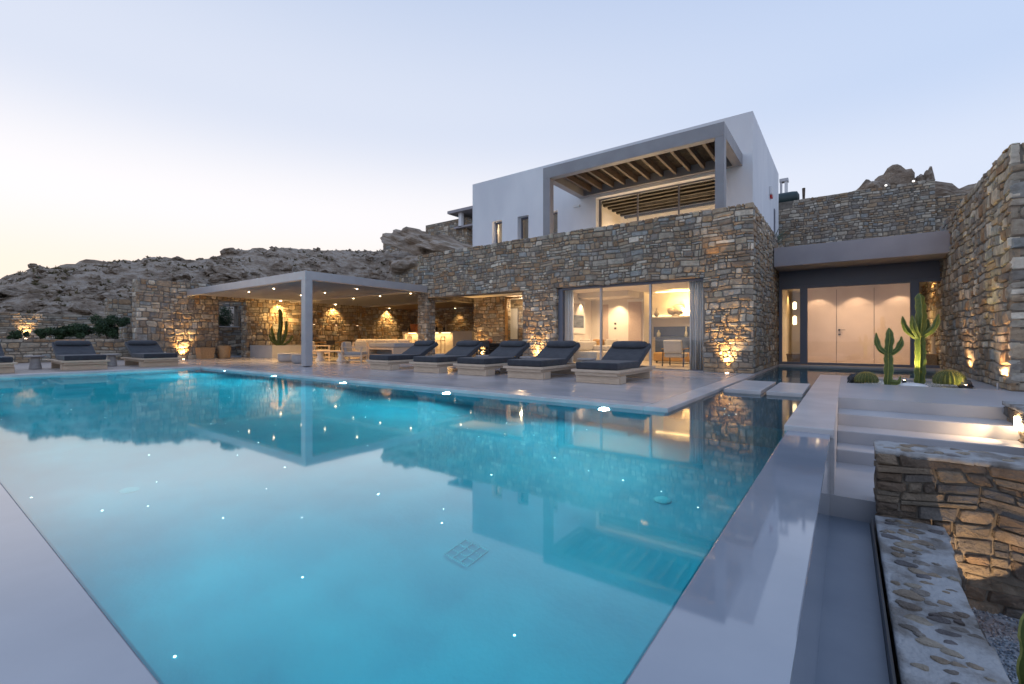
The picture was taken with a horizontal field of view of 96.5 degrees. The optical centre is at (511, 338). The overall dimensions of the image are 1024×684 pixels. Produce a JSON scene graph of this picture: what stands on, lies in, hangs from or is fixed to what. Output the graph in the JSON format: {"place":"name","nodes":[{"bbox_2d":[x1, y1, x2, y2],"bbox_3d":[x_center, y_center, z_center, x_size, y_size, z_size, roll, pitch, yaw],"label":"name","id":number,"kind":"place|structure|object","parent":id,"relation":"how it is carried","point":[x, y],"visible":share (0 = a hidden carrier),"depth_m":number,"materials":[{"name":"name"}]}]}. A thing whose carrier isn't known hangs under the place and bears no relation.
{"place":"outdoors","nodes":[
{"label":"outdoors","id":0,"kind":"place"},
{"bbox_2d":[0,483,158,683],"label":"weir wall","id":1,"kind":"structure","parent":0,"point":[57,626],"depth_m":1.60,"materials":[{"name":"concrete"}]},
{"bbox_2d":[0,360,203,377],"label":"pool deck","id":2,"kind":"structure","parent":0,"point":[22,369],"depth_m":14.16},
{"bbox_2d":[0,343,17,372],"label":"sun lounger","id":3,"kind":"object","parent":2,"relation":"on","point":[7,363],"visible":1,"depth_m":12.63,"materials":[{"name":"grey fabric"}]},
{"bbox_2d":[24,355,45,368],"bbox_3d":[-14.931,0.737,14.313,0.470,0.420,0.470,0,0,36],"label":"side table","id":4,"kind":"object","parent":2,"relation":"on","point":[35,362],"visible":0.98,"depth_m":14.23,"materials":[{"name":"grey ceramic"}]},
{"bbox_2d":[0,339,132,362],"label":"garden wall","id":5,"kind":"structure","parent":2,"relation":"on","point":[17,350],"depth_m":18.49,"materials":[{"name":"stone"}]},
{"bbox_2d":[47,340,109,370],"bbox_3d":[-13.853,0.500,14.602,2.200,0.894,1.120,0,0,37],"label":"sun lounger","id":6,"kind":"object","parent":2,"relation":"on","point":[76,355],"visible":1,"depth_m":14.33,"materials":[{"name":"grey fabric"}]},
{"bbox_2d":[103,354,120,365],"bbox_3d":[-13.909,0.737,15.883,0.470,0.420,0.470,0,0,36],"label":"side table","id":7,"kind":"object","parent":2,"relation":"on","point":[112,359],"visible":0.85,"depth_m":15.79,"materials":[{"name":"grey ceramic"}]},
{"bbox_2d":[121,340,180,366],"bbox_3d":[-12.843,0.500,16.239,2.200,0.894,1.120,0,0,35],"label":"sun lounger","id":8,"kind":"object","parent":2,"relation":"on","point":[147,353],"visible":1,"depth_m":15.98,"materials":[{"name":"grey fabric"}]},
{"bbox_2d":[0,247,415,325],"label":"hillside","id":9,"kind":"structure","parent":0,"point":[26,294],"depth_m":37.05,"materials":[{"name":"stone"}]},
{"bbox_2d":[58,259,102,269],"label":"boulder","id":10,"kind":"object","parent":9,"relation":"on","point":[79,264],"visible":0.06,"depth_m":41.13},
{"bbox_2d":[0,247,399,313],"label":"dry scrub","id":11,"kind":"object","parent":9,"relation":"on","point":[34,282],"visible":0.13,"depth_m":34.17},
{"bbox_2d":[2,246,400,311],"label":"scree","id":12,"kind":"structure","parent":9,"relation":"on","point":[6,305],"depth_m":35.45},
{"bbox_2d":[383,244,399,251],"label":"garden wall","id":13,"kind":"structure","parent":9,"relation":"on","point":[388,248],"depth_m":58.57,"materials":[{"name":"stone"}]},
{"bbox_2d":[388,255,417,273],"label":"boulder","id":14,"kind":"object","parent":9,"relation":"on","point":[403,264],"visible":0.48,"depth_m":41.89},
{"bbox_2d":[392,266,417,284],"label":"garden wall","id":15,"kind":"structure","parent":9,"relation":"on","point":[409,276],"depth_m":42.31,"materials":[{"name":"stone"}]},
{"bbox_2d":[415,234,472,251],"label":"boulder","id":16,"kind":"object","parent":9,"relation":"on","point":[441,242],"visible":0.52,"depth_m":46.38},
{"bbox_2d":[380,226,433,255],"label":"boulder","id":17,"kind":"object","parent":16,"relation":"on","point":[406,239],"visible":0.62,"depth_m":49.20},
{"bbox_2d":[426,206,472,245],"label":"hill house","id":18,"kind":"structure","parent":9,"relation":"on","point":[460,229],"depth_m":50.65,"materials":[{"name":"stone"}]},
{"bbox_2d":[779,178,788,192],"bbox_3d":[15.467,-7.060,25.977,0.430,4.020,0.400,0,0,36],"label":"chimney","id":19,"kind":"object","parent":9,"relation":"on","point":[785,181],"visible":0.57,"depth_m":25.84,"materials":[{"name":"paint"}]},
{"bbox_2d":[779,191,799,202],"bbox_3d":[14.579,-6.520,25.264,2.223,2.940,0.720,0,0,36],"label":"water tank","id":20,"kind":"object","parent":9,"relation":"on","point":[789,196],"visible":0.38,"depth_m":24.63,"materials":[{"name":"teal metal"}]},
{"bbox_2d":[779,179,934,246],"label":"retaining wall","id":21,"kind":"structure","parent":9,"relation":"on","point":[899,209],"depth_m":20.68,"materials":[{"name":"stone"}]},
{"bbox_2d":[855,178,890,190],"bbox_3d":[19.602,-7.467,24.788,3.317,2.731,3.667,12,8,13],"label":"boulder","id":22,"kind":"object","parent":9,"relation":"on","point":[869,184],"visible":0.1,"depth_m":23.67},
{"bbox_2d":[874,164,917,184],"bbox_3d":[20.627,-7.881,24.564,3.063,2.850,3.198,0,11,-21],"label":"boulder","id":23,"kind":"object","parent":22,"relation":"on","point":[895,174],"visible":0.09,"depth_m":24.05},
{"bbox_2d":[916,166,934,180],"bbox_3d":[21.566,-8.017,23.788,1.097,1.980,1.498,7,4,36],"label":"boulder","id":24,"kind":"object","parent":23,"relation":"on","point":[928,174],"visible":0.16,"depth_m":23.61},
{"bbox_2d":[935,193,967,231],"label":"retaining wall","id":25,"kind":"structure","parent":9,"relation":"on","point":[945,206],"depth_m":19.26,"materials":[{"name":"stone"}]},
{"bbox_3d":[20.492,-5.858,22.087,3.965,1.897,3.514,0,0,36],"label":"boulder","id":26,"kind":"object","parent":9,"relation":"on","visible":0},
{"bbox_2d":[935,181,974,197],"bbox_3d":[22.439,-7.078,23.186,4.726,1.949,4.225,9,4,24],"label":"boulder","id":27,"kind":"object","parent":26,"relation":"on","point":[942,189],"visible":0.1,"depth_m":22.44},
{"bbox_2d":[410,324,417,331],"bbox_3d":[-6.602,-0.728,31.140,0.580,0.515,0.430,0,0,36],"label":"basket","id":28,"kind":"object","parent":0,"point":[414,327],"visible":0.81,"depth_m":30.96,"materials":[{"name":"wicker"}]},
{"bbox_2d":[3,365,934,683],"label":"pool basin","id":29,"kind":"object","parent":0,"point":[777,445],"depth_m":15.13,"materials":[{"name":"paint"}]},
{"bbox_2d":[0,366,936,683],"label":"pool water","id":30,"kind":"structure","parent":29,"relation":"in","point":[206,526],"depth_m":2.61,"materials":[{"name":"liquid"}]},
{"bbox_2d":[724,380,775,393],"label":"stepping slab","id":31,"kind":"structure","parent":29,"relation":"on","point":[751,387],"depth_m":8.80,"materials":[{"name":"paint"}]},
{"bbox_2d":[766,382,809,396],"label":"stepping slab","id":32,"kind":"structure","parent":29,"relation":"on","point":[790,389],"depth_m":8.45,"materials":[{"name":"paint"}]},
{"bbox_2d":[178,353,778,411],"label":"terrace","id":33,"kind":"structure","parent":0,"point":[664,390],"depth_m":10.17,"materials":[{"name":"paint"}]},
{"bbox_2d":[195,347,215,358],"bbox_3d":[-14.600,0.679,21.750,0.650,0.535,0.650,0,0,36],"label":"basket","id":34,"kind":"object","parent":33,"relation":"on","point":[205,352],"visible":0.99,"depth_m":21.58,"materials":[{"name":"wicker"}]},
{"bbox_2d":[217,345,230,357],"bbox_3d":[-14.072,0.638,22.355,0.580,0.617,0.580,0,0,36],"label":"wicker pot","id":35,"kind":"object","parent":33,"relation":"on","point":[224,351],"visible":0.97,"depth_m":22.14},
{"bbox_2d":[132,278,413,358],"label":"court wall","id":36,"kind":"structure","parent":33,"relation":"on","point":[170,316],"depth_m":23.62,"materials":[{"name":"stone"}]},
{"bbox_2d":[250,345,315,357],"bbox_3d":[-11.951,0.638,23.902,2.300,0.617,2.300,0,0,36],"label":"planter","id":37,"kind":"object","parent":33,"relation":"on","point":[265,351],"visible":0.56,"depth_m":22.91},
{"bbox_2d":[269,309,292,344],"bbox_3d":[-12.060,-0.572,23.875,1.120,1.978,0.387,0,0,-9],"label":"court cactus","id":38,"kind":"object","parent":37,"relation":"on","point":[278,341],"visible":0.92,"depth_m":23.86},
{"bbox_2d":[277,353,297,361],"bbox_3d":[-9.227,0.759,18.816,0.797,0.376,0.797,0,0,36],"label":"pouf","id":39,"kind":"object","parent":33,"relation":"on","point":[283,357],"visible":0.8,"depth_m":18.48,"materials":[{"name":"grey fabric"}]},
{"bbox_2d":[291,353,312,363],"bbox_3d":[-8.174,0.759,17.799,0.797,0.376,0.797,0,0,36],"label":"pouf","id":40,"kind":"object","parent":33,"relation":"on","point":[295,358],"visible":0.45,"depth_m":17.45,"materials":[{"name":"grey fabric"}]},
{"bbox_2d":[187,271,449,366],"bbox_3d":[-7.701,-0.675,23.125,10.320,3.250,11.620,0,0,36],"label":"pergola","id":41,"kind":"object","parent":33,"relation":"on","point":[306,289],"visible":0.91,"depth_m":19.00,"materials":[{"name":"metal"}]},
{"bbox_2d":[353,304,361,325],"bbox_3d":[-9.213,-1.423,27.226,0.500,1.295,0.500,0,0,36],"label":"pendant lamp","id":42,"kind":"object","parent":41,"relation":"hanging from","point":[357,324],"visible":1,"depth_m":27.23,"materials":[{"name":"metal"}]},
{"bbox_2d":[312,341,329,358],"bbox_3d":[-9.112,0.531,21.774,0.830,0.831,0.830,0,0,-24],"label":"garden armchair","id":43,"kind":"object","parent":33,"relation":"on","point":[314,348],"visible":0.69,"depth_m":21.48,"materials":[{"name":"brown wood"}]},
{"bbox_2d":[322,340,334,355],"bbox_3d":[-9.923,0.517,24.711,0.460,0.860,0.480,0,0,36],"label":"dining chair","id":44,"kind":"object","parent":33,"relation":"on","point":[330,342],"visible":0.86,"depth_m":24.57,"materials":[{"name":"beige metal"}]},
{"bbox_2d":[312,350,345,361],"bbox_3d":[-7.685,0.721,19.485,2.600,0.452,0.700,0,0,30],"label":"coffee table","id":45,"kind":"object","parent":33,"relation":"on","point":[320,355],"visible":0.75,"depth_m":19.33,"materials":[{"name":"brown wood"}]},
{"bbox_2d":[341,342,368,362],"bbox_3d":[-6.286,0.531,18.347,0.830,0.831,0.830,0,0,1],"label":"garden armchair","id":46,"kind":"object","parent":33,"relation":"on","point":[347,347],"visible":0.99,"depth_m":18.01,"materials":[{"name":"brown wood"}]},
{"bbox_2d":[353,341,368,358],"bbox_3d":[-7.080,0.531,22.019,0.830,0.831,0.830,0,0,16],"label":"garden armchair","id":47,"kind":"object","parent":33,"relation":"on","point":[361,343],"visible":0.47,"depth_m":21.64,"materials":[{"name":"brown wood"}]},
{"bbox_2d":[352,339,409,357],"bbox_3d":[-6.172,0.480,22.404,4.400,0.933,1.100,0,0,36],"label":"outdoor sofa","id":48,"kind":"object","parent":33,"relation":"on","point":[388,340],"visible":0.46,"depth_m":21.97,"materials":[{"name":"fabric"}]},
{"bbox_2d":[369,343,413,359],"bbox_3d":[-5.138,0.558,19.667,1.700,0.777,1.300,0,0,36],"label":"outdoor sofa","id":49,"kind":"object","parent":33,"relation":"on","point":[386,348],"visible":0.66,"depth_m":19.18,"materials":[{"name":"fabric"}]},
{"bbox_2d":[366,340,437,369],"bbox_3d":[-3.479,0.500,14.863,1.120,0.894,2.200,0,0,37],"label":"sun lounger","id":50,"kind":"object","parent":33,"relation":"on","point":[394,361],"visible":0.72,"depth_m":14.27,"materials":[{"name":"grey fabric"}]},
{"bbox_2d":[402,331,473,352],"bbox_3d":[-4.785,0.240,29.812,6.300,1.420,0.700,0,0,36],"label":"bar counter","id":51,"kind":"object","parent":33,"relation":"on","point":[452,338],"visible":0.51,"depth_m":29.48,"materials":[{"name":"paint"}]},
{"bbox_2d":[414,307,473,331],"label":"court wall","id":52,"kind":"structure","parent":33,"relation":"on","point":[457,319],"depth_m":30.45,"materials":[{"name":"stone"}]},
{"bbox_2d":[409,340,483,372],"bbox_3d":[-1.856,0.500,13.678,1.120,0.894,2.200,0,0,35],"label":"sun lounger","id":53,"kind":"object","parent":33,"relation":"on","point":[442,363],"visible":0.73,"depth_m":13.03,"materials":[{"name":"grey fabric"}]},
{"bbox_2d":[479,341,494,354],"bbox_3d":[-1.023,0.517,18.940,0.480,0.860,0.460,0,0,31],"label":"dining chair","id":54,"kind":"object","parent":33,"relation":"on","point":[486,343],"visible":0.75,"depth_m":18.71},
{"bbox_2d":[453,341,529,375],"bbox_3d":[-0.468,0.500,12.726,1.120,0.894,2.200,0,0,37],"label":"sun lounger","id":55,"kind":"object","parent":33,"relation":"on","point":[500,355],"visible":0.88,"depth_m":12.14,"materials":[{"name":"grey fabric"}]},
{"bbox_2d":[503,341,579,379],"bbox_3d":[0.865,0.500,11.703,1.120,0.894,2.200,0,0,35],"label":"sun lounger","id":56,"kind":"object","parent":33,"relation":"on","point":[550,358],"visible":0.94,"depth_m":11.14,"materials":[{"name":"grey fabric"}]},
{"bbox_2d":[571,341,655,384],"bbox_3d":[2.384,0.500,10.519,1.120,0.894,2.200,0,0,36],"label":"sun lounger","id":57,"kind":"object","parent":33,"relation":"on","point":[617,362],"visible":1,"depth_m":10.03,"materials":[{"name":"fabric"}]},
{"bbox_2d":[374,111,950,373],"bbox_3d":[2.870,-3.290,22.534,27.950,9.080,12.022,0,0,36],"label":"villa","id":58,"kind":"object","parent":33,"relation":"on","point":[624,242],"visible":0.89,"depth_m":16.56,"materials":[{"name":"stone"}]},
{"bbox_2d":[496,222,501,242],"bbox_3d":[-0.273,-4.900,22.893,0.610,2.300,0.950,0,0,36],"label":"window","id":59,"kind":"structure","parent":58,"relation":"in","point":[497,224],"depth_m":22.67,"materials":[{"name":"metal"}]},
{"bbox_2d":[505,296,521,340],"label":"glass door","id":60,"kind":"structure","parent":58,"relation":"in","point":[514,312],"depth_m":23.27,"materials":[{"name":"clear glass"}]},
{"bbox_2d":[521,217,527,238],"bbox_3d":[0.967,-4.900,21.988,0.620,2.300,0.950,0,0,36],"label":"window","id":61,"kind":"structure","parent":58,"relation":"in","point":[525,218],"depth_m":21.75,"materials":[{"name":"glass"}]},
{"bbox_2d":[565,290,573,362],"bbox_3d":[2.027,-0.505,16.323,0.419,2.891,0.234,0,0,36],"label":"curtain","id":62,"kind":"object","parent":58,"relation":"hanging from","point":[569,315],"visible":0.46,"depth_m":16.26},
{"bbox_2d":[574,300,584,333],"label":"interior wall","id":63,"kind":"structure","parent":58,"relation":"attached to","point":[579,317],"depth_m":20.07,"materials":[{"name":"white paint"}]},
{"bbox_2d":[573,341,611,361],"bbox_3d":[3.036,0.470,17.040,1.000,0.760,1.500,0,0,36],"label":"indoor sofa","id":64,"kind":"object","parent":58,"relation":"on","point":[588,349],"visible":0.64,"depth_m":16.68,"materials":[{"name":"fabric"}]},
{"bbox_2d":[580,339,617,344],"bbox_3d":[3.470,0.479,18.735,2.100,0.941,1.150,0,0,36],"label":"indoor sofa","id":65,"kind":"object","parent":58,"relation":"on","point":[608,341],"visible":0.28,"depth_m":18.81,"materials":[{"name":"fabric"}]},
{"bbox_2d":[603,304,607,340],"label":"interior wall","id":66,"kind":"structure","parent":58,"relation":"in","point":[605,307],"depth_m":20.67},
{"bbox_2d":[599,177,714,226],"bbox_3d":[5.630,-4.355,18.055,4.710,3.110,0.100,0,0,36],"label":"wide window","id":67,"kind":"structure","parent":58,"relation":"in","point":[713,178],"depth_m":18.28,"materials":[{"name":"glass"}]},
{"bbox_2d":[652,326,689,359],"bbox_3d":[7.642,0.210,19.148,3.650,1.480,0.440,0,0,36],"label":"cabinet","id":68,"kind":"object","parent":58,"relation":"on","point":[673,333],"visible":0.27,"depth_m":19.77,"materials":[{"name":"wood"}]},
{"bbox_2d":[662,340,689,366],"bbox_3d":[5.696,0.496,15.843,0.757,0.911,0.938,0,0,36],"label":"lounge chair","id":69,"kind":"object","parent":58,"relation":"on","point":[673,349],"visible":0.88,"depth_m":15.52,"materials":[{"name":"fabric"}]},
{"bbox_2d":[689,281,702,369],"bbox_3d":[5.588,-0.505,13.723,0.520,2.890,0.234,0,0,36],"label":"curtain","id":70,"kind":"object","parent":58,"relation":"hanging from","point":[696,321],"visible":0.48,"depth_m":13.71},
{"bbox_2d":[769,186,773,198],"bbox_3d":[10.935,-6.155,19.257,0.100,0.470,0.500,0,0,36],"label":"alarm box","id":71,"kind":"object","parent":58,"relation":"attached to","point":[771,191],"visible":1,"depth_m":19.13,"materials":[{"name":"white paint"}]},
{"bbox_2d":[793,316,796,324],"bbox_3d":[11.092,-0.725,17.929,0.140,0.350,0.133,0,0,36],"label":"hall lantern","id":72,"kind":"object","parent":58,"relation":"hanging from","point":[794,320],"visible":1,"depth_m":17.88,"materials":[{"name":"white"}]},
{"bbox_2d":[779,278,941,367],"bbox_3d":[11.743,-0.490,15.633,4.520,2.840,0.100,0,0,36],"label":"entrance window","id":73,"kind":"structure","parent":58,"relation":"in","point":[914,284],"depth_m":16.20,"materials":[{"name":"glass"}]},
{"bbox_2d":[930,324,936,363],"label":"wall","id":74,"kind":"structure","parent":58,"relation":"on","point":[933,348],"depth_m":15.18,"materials":[{"name":"paint"}]},
{"bbox_2d":[485,343,522,358],"bbox_3d":[-0.245,0.570,19.498,3.000,0.760,1.200,0,0,36],"label":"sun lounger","id":75,"kind":"object","parent":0,"point":[496,345],"visible":0.06,"depth_m":19.49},
{"bbox_2d":[0,0,1023,278],"label":"sky","id":76,"kind":"structure","parent":0,"point":[131,130],"materials":[{"name":"blue"}]},
{"bbox_2d":[577,358,595,360],"bbox_3d":[1.861,0.717,11.396,0.470,0.460,0.470,0,0,36],"label":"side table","id":77,"kind":"object","parent":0,"point":[586,359],"visible":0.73,"depth_m":11.24,"materials":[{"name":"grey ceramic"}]},
{"bbox_2d":[653,352,689,363],"bbox_3d":[6.328,0.740,17.731,1.500,0.420,0.700,0,0,36],"label":"bench","id":78,"kind":"object","parent":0,"point":[657,356],"visible":0.48,"depth_m":17.61,"materials":[{"name":"orange wood"}]},
{"bbox_2d":[667,304,684,315],"bbox_3d":[7.035,-1.242,19.573,0.730,0.520,0.190,0,0,36],"label":"sculpture","id":79,"kind":"object","parent":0,"point":[678,309],"visible":1,"depth_m":19.52,"materials":[{"name":"grey ceramic"}]},
{"bbox_2d":[625,430,829,683],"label":"weir wall","id":80,"kind":"structure","parent":0,"point":[747,608],"depth_m":1.87,"materials":[{"name":"concrete"}]},
{"bbox_2d":[786,354,799,361],"bbox_3d":[10.605,0.754,17.145,0.530,0.365,0.430,0,0,36],"label":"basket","id":81,"kind":"object","parent":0,"point":[793,357],"visible":0.54,"depth_m":17.00,"materials":[{"name":"wicker"}]},
{"bbox_2d":[816,516,896,683],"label":"overflow channel","id":82,"kind":"object","parent":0,"point":[855,645],"visible":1,"depth_m":3.06,"materials":[{"name":"grey concrete"}]},
{"bbox_2d":[784,369,1023,493],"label":"entrance platform","id":83,"kind":"structure","parent":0,"point":[825,398],"depth_m":7.11,"materials":[{"name":"concrete"}]},
{"bbox_2d":[830,408,1023,539],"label":"steps","id":84,"kind":"structure","parent":83,"relation":"on","point":[852,497],"depth_m":5.97,"materials":[{"name":"concrete"}]},
{"bbox_2d":[921,143,1023,391],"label":"stone wall","id":85,"kind":"structure","parent":83,"relation":"on","point":[979,294],"depth_m":9.64,"materials":[{"name":"stone"}]},
{"bbox_2d":[1002,401,1023,443],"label":"stone wall","id":86,"kind":"structure","parent":83,"relation":"on","point":[1012,410],"depth_m":5.89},
{"bbox_2d":[1014,416,1021,430],"bbox_3d":[6.339,1.060,5.723,0.045,0.160,0.120,0,0,36],"label":"step lamp","id":87,"kind":"object","parent":86,"relation":"attached to","point":[1017,424],"visible":0.93,"depth_m":5.68,"materials":[{"name":"white"}]},
{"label":"cactus bed","id":88,"kind":"structure","parent":83,"relation":"on","visible":0},
{"bbox_2d":[847,380,958,387],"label":"pebbles","id":89,"kind":"object","parent":88,"relation":"on","point":[931,385],"visible":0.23,"depth_m":9.83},
{"bbox_2d":[847,373,861,382],"bbox_3d":[7.718,0.890,10.280,0.314,0.264,0.285,0,0,10],"label":"boulder","id":90,"kind":"object","parent":89,"relation":"on","point":[851,378],"visible":0.4,"depth_m":10.22,"materials":[{"name":"grey stone"}]},
{"bbox_2d":[855,371,879,383],"bbox_3d":[7.617,0.832,9.817,0.490,0.282,0.487,0,0,36],"label":"barrel cactus","id":91,"kind":"object","parent":89,"relation":"on","point":[865,377],"visible":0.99,"depth_m":9.71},
{"bbox_2d":[874,328,903,384],"bbox_3d":[7.897,0.370,9.574,0.182,1.202,0.491,0,0,-41],"label":"tall cactus","id":92,"kind":"object","parent":89,"relation":"on","point":[888,351],"visible":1,"depth_m":9.54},
{"bbox_2d":[901,293,939,383],"bbox_3d":[8.863,-0.010,9.923,0.586,1.963,0.340,0,0,12],"label":"tall cactus","id":93,"kind":"object","parent":89,"relation":"on","point":[920,330],"visible":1,"depth_m":9.87,"materials":[{"name":"plant"}]},
{"bbox_2d":[931,369,968,385],"bbox_3d":[8.894,0.785,9.292,0.596,0.345,0.594,0,0,36],"label":"barrel cactus","id":94,"kind":"object","parent":89,"relation":"on","point":[950,377],"visible":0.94,"depth_m":9.17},
{"bbox_2d":[957,379,973,388],"bbox_3d":[8.978,0.902,9.032,0.252,0.213,0.276,0,0,36],"label":"boulder","id":95,"kind":"object","parent":89,"relation":"on","point":[968,383],"visible":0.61,"depth_m":8.98,"materials":[{"name":"grey stone"}]},
{"bbox_2d":[898,383,928,386],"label":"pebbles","id":96,"kind":"object","parent":88,"relation":"on","point":[911,384],"visible":0.34,"depth_m":9.29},
{"bbox_2d":[926,354,937,364],"bbox_3d":[13.593,0.720,14.962,0.480,0.435,0.430,0,0,36],"label":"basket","id":97,"kind":"object","parent":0,"point":[931,359],"visible":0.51,"depth_m":14.76,"materials":[{"name":"wicker"}]},
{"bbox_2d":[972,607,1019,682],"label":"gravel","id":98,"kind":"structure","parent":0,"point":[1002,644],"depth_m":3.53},
{"bbox_2d":[1016,613,1023,683],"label":"garden cactus","id":99,"kind":"object","parent":98,"relation":"on","point":[1020,665],"visible":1,"depth_m":2.42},
{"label":"planting bed","id":100,"kind":"structure","parent":0,"visible":0},
{"bbox_2d":[6,329,30,338],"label":"shrub","id":101,"kind":"object","parent":100,"relation":"on","point":[17,334],"visible":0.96,"depth_m":20.27,"materials":[{"name":"green plant"}]},
{"bbox_2d":[33,328,46,338],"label":"shrub","id":102,"kind":"object","parent":100,"relation":"on","point":[39,333],"visible":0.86,"depth_m":20.64,"materials":[{"name":"green plant"}]},
{"bbox_2d":[0,312,106,338],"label":"garden wall","id":103,"kind":"structure","parent":100,"relation":"on","point":[24,322],"depth_m":22.06,"materials":[{"name":"stone"}]},
{"bbox_2d":[42,325,75,338],"bbox_3d":[-20.705,-0.286,20.889,1.524,0.677,1.108,0,0,36],"label":"shrub","id":104,"kind":"object","parent":100,"relation":"on","point":[57,333],"visible":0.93,"depth_m":20.74,"materials":[{"name":"green plant"}]},
{"bbox_2d":[62,323,93,338],"bbox_3d":[-20.488,-0.362,21.496,1.211,0.778,2.143,0,0,-26],"label":"shrub","id":105,"kind":"object","parent":100,"relation":"on","point":[81,330],"visible":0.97,"depth_m":21.02,"materials":[{"name":"green plant"}]},
{"bbox_2d":[88,314,129,338],"bbox_3d":[-19.693,-0.603,22.248,1.684,1.274,1.615,0,0,-2],"label":"shrub","id":106,"kind":"object","parent":100,"relation":"on","point":[105,325],"visible":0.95,"depth_m":21.99,"materials":[{"name":"green plant"}]},
{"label":"ground","id":107,"kind":"structure","parent":0,"visible":0},
{"bbox_2d":[873,440,1023,618],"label":"stone wall","id":108,"kind":"structure","parent":107,"relation":"on","point":[971,502],"depth_m":3.96,"materials":[{"name":"stone"}]},
{"bbox_2d":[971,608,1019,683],"bbox_3d":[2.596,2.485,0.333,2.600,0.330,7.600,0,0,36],"label":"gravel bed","id":109,"kind":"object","parent":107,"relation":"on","point":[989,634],"depth_m":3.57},
{"bbox_2d":[875,515,1011,683],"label":"stone wall","id":110,"kind":"structure","parent":109,"relation":"on","point":[937,634],"depth_m":2.78,"materials":[{"name":"stone"}]},
{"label":"gravel court","id":111,"kind":"structure","parent":0,"visible":0},
{"bbox_2d":[118,327,132,338],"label":"garden wall","id":112,"kind":"structure","parent":111,"relation":"on","point":[125,332],"depth_m":21.40,"materials":[{"name":"stone"}]},
{"bbox_2d":[104,298,223,338],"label":"garden wall","id":113,"kind":"structure","parent":111,"relation":"on","point":[119,308],"depth_m":24.50,"materials":[{"name":"stone"}]},
{"bbox_2d":[219,306,233,325],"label":"shrub","id":114,"kind":"object","parent":111,"relation":"on","point":[224,320],"visible":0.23,"depth_m":26.01,"materials":[{"name":"green plant"}]},
{"bbox_2d":[219,301,241,355],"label":"garden wall","id":115,"kind":"structure","parent":111,"relation":"on","point":[230,335],"depth_m":25.17,"materials":[{"name":"stone"}]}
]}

